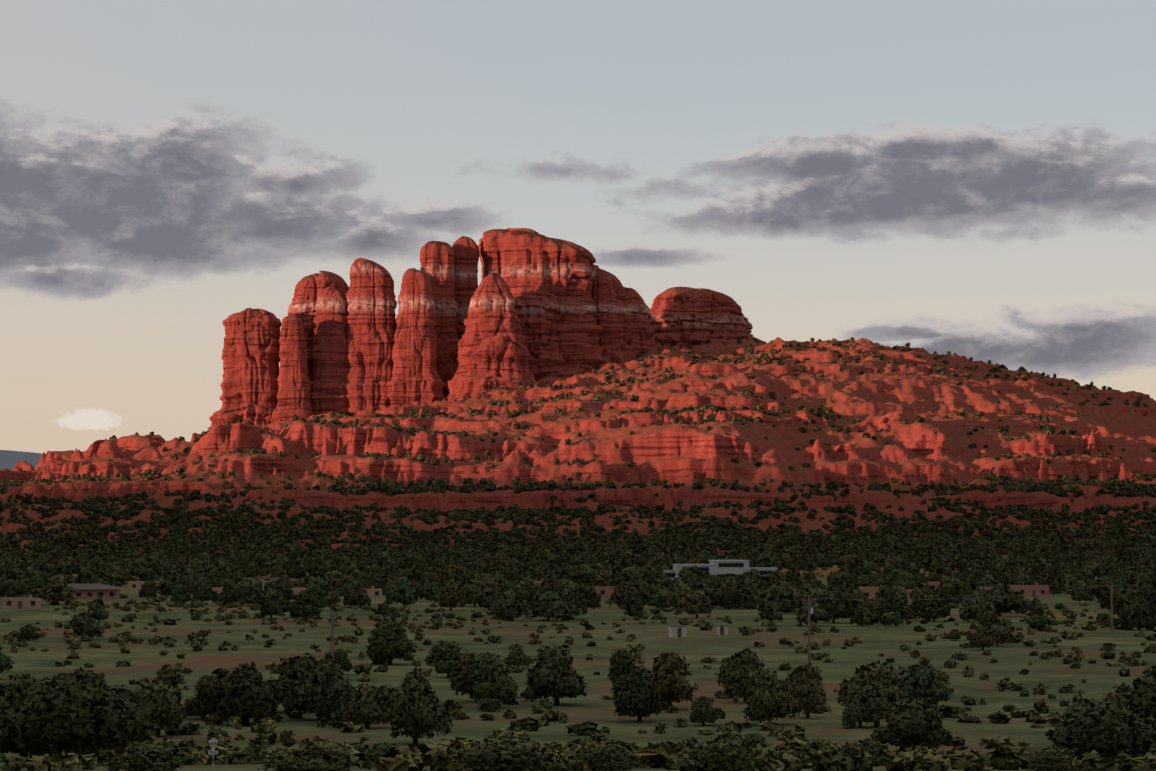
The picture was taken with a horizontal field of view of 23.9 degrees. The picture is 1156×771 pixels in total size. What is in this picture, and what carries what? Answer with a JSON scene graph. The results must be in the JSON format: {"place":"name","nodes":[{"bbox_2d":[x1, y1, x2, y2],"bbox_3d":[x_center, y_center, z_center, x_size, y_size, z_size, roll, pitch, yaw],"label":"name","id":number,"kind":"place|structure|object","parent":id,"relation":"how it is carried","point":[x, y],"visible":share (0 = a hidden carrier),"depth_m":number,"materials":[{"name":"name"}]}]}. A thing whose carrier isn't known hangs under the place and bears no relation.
{"place":"outdoors","nodes":[
{"label":"outdoors","id":0,"kind":"place"},
{"bbox_2d":[0,450,45,469],"bbox_3d":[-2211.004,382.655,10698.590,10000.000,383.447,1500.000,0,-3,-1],"label":"ridge","id":1,"kind":"structure","parent":0,"point":[9,459],"depth_m":11321.34,"materials":[{"name":"stone"}]},
{"bbox_2d":[0,564,1155,770],"bbox_3d":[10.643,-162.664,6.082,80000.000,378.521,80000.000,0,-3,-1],"label":"ground","id":2,"kind":"structure","parent":0,"point":[693,647],"depth_m":490.55,"materials":[{"name":"green plant"}]},
{"bbox_2d":[2,595,39,608],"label":"adobe house","id":3,"kind":"structure","parent":2,"relation":"on","point":[30,602],"depth_m":759.81,"materials":[{"name":"brown stone"}]},
{"bbox_2d":[48,582,122,598],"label":"house","id":4,"kind":"structure","parent":2,"relation":"on","point":[92,591],"depth_m":867.69,"materials":[{"name":"brown stone"}]},
{"bbox_2d":[128,581,163,589],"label":"adobe house","id":5,"kind":"structure","parent":2,"relation":"on","point":[135,585],"depth_m":988.86,"materials":[{"name":"beige paint"}]},
{"bbox_2d":[208,738,217,758],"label":"disc golf basket","id":6,"kind":"object","parent":2,"relation":"on","point":[213,741],"visible":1,"depth_m":184.36,"materials":[{"name":"grey metal"}]},
{"bbox_2d":[212,585,305,595],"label":"house","id":7,"kind":"structure","parent":2,"relation":"on","point":[218,589],"depth_m":889.79,"materials":[{"name":"brown paint"}]},
{"bbox_2d":[249,577,278,580],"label":"house","id":8,"kind":"structure","parent":2,"relation":"on","point":[265,578],"depth_m":1031.04,"materials":[{"name":"grey wood"}]},
{"bbox_2d":[325,610,340,658],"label":"utility pole","id":9,"kind":"object","parent":2,"relation":"on","point":[332,634],"visible":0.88,"depth_m":412.65,"materials":[{"name":"brown wood"}]},
{"bbox_2d":[0,585,1110,643],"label":"power lines","id":10,"kind":"object","parent":9,"relation":"attached to","point":[506,615],"visible":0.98,"depth_m":417.51,"materials":[{"name":"metal"}]},
{"bbox_2d":[365,586,381,597],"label":"adobe house","id":11,"kind":"structure","parent":2,"relation":"on","point":[374,593],"depth_m":881.25,"materials":[{"name":"beige paint"}]},
{"bbox_2d":[0,616,1013,743],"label":"valley trees","id":12,"kind":"object","parent":2,"relation":"on","point":[414,706],"visible":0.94,"depth_m":340.89,"materials":[{"name":"green plant"}]},
{"bbox_2d":[521,579,542,587],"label":"adobe house","id":13,"kind":"structure","parent":2,"relation":"on","point":[537,583],"depth_m":1002.40,"materials":[{"name":"brown paint"}]},
{"bbox_2d":[0,337,1155,555],"bbox_3d":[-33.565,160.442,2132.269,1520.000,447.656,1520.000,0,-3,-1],"label":"rocky hillside","id":14,"kind":"structure","parent":2,"relation":"on","point":[934,445],"depth_m":1965.31,"materials":[{"name":"red stone"}]},
{"bbox_2d":[208,228,766,429],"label":"cathedral rock spires","id":15,"kind":"object","parent":14,"relation":"on","point":[533,307],"visible":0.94,"depth_m":2374.17,"materials":[{"name":"red stone"}]},
{"bbox_2d":[0,335,1155,564],"bbox_3d":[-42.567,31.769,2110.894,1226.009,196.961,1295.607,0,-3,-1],"label":"shrubs","id":16,"kind":"object","parent":14,"relation":"on","point":[90,535],"visible":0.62,"depth_m":1724.51,"materials":[{"name":"green plant"}]},
{"bbox_2d":[0,570,1155,770],"bbox_3d":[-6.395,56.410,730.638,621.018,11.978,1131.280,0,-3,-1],"label":"valley shrubs","id":17,"kind":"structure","parent":2,"relation":"on","point":[795,752],"depth_m":325.28,"materials":[{"name":"green plant"}]},
{"bbox_2d":[0,567,1155,640],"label":"valley trees","id":18,"kind":"object","parent":2,"relation":"on","point":[1134,603],"visible":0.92,"depth_m":763.28,"materials":[{"name":"green plant"}]},
{"bbox_2d":[0,670,1155,770],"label":"trees","id":19,"kind":"object","parent":2,"relation":"on","point":[75,712],"visible":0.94,"depth_m":201.81,"materials":[{"name":"green plant"}]},
{"bbox_2d":[0,542,1155,586],"bbox_3d":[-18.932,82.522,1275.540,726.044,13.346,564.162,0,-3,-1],"label":"valley trees","id":20,"kind":"object","parent":2,"relation":"on","point":[156,566],"visible":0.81,"depth_m":1263.81,"materials":[{"name":"green plant"}]},
{"bbox_2d":[595,587,617,596],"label":"adobe house","id":21,"kind":"structure","parent":2,"relation":"on","point":[605,591],"depth_m":897.30,"materials":[{"name":"brown paint"}]},
{"bbox_2d":[669,625,687,636],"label":"shed","id":22,"kind":"structure","parent":2,"relation":"on","point":[677,631],"depth_m":570.17,"materials":[{"name":"grey wood"}]},
{"bbox_2d":[663,560,777,579],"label":"large building","id":23,"kind":"structure","parent":2,"relation":"on","point":[720,568],"depth_m":1132.05,"materials":[{"name":"concrete"}]},
{"bbox_2d":[716,625,727,634],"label":"shed","id":24,"kind":"structure","parent":2,"relation":"on","point":[721,629],"depth_m":580.60,"materials":[{"name":"grey wood"}]},
{"bbox_2d":[802,595,815,663],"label":"utility pole","id":25,"kind":"object","parent":2,"relation":"on","point":[810,610],"visible":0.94,"depth_m":437.15,"materials":[{"name":"brown wood"}]},
{"bbox_2d":[858,587,911,598],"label":"adobe house","id":26,"kind":"structure","parent":2,"relation":"on","point":[870,592],"depth_m":863.62,"materials":[{"name":"brown paint"}]},
{"bbox_2d":[928,582,939,589],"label":"adobe house","id":27,"kind":"structure","parent":2,"relation":"on","point":[934,585],"depth_m":955.02,"materials":[{"name":"brown paint"}]},
{"bbox_2d":[979,583,1048,596],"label":"adobe house","id":28,"kind":"structure","parent":2,"relation":"on","point":[1029,590],"depth_m":894.81,"materials":[{"name":"beige paint"}]},
{"bbox_2d":[1110,582,1112,633],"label":"utility pole","id":29,"kind":"object","parent":2,"relation":"on","point":[1111,588],"visible":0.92,"depth_m":584.49,"materials":[{"name":"brown wood"}]},
{"bbox_2d":[0,0,1155,453],"label":"sky","id":30,"kind":"structure","parent":0,"point":[976,179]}
]}

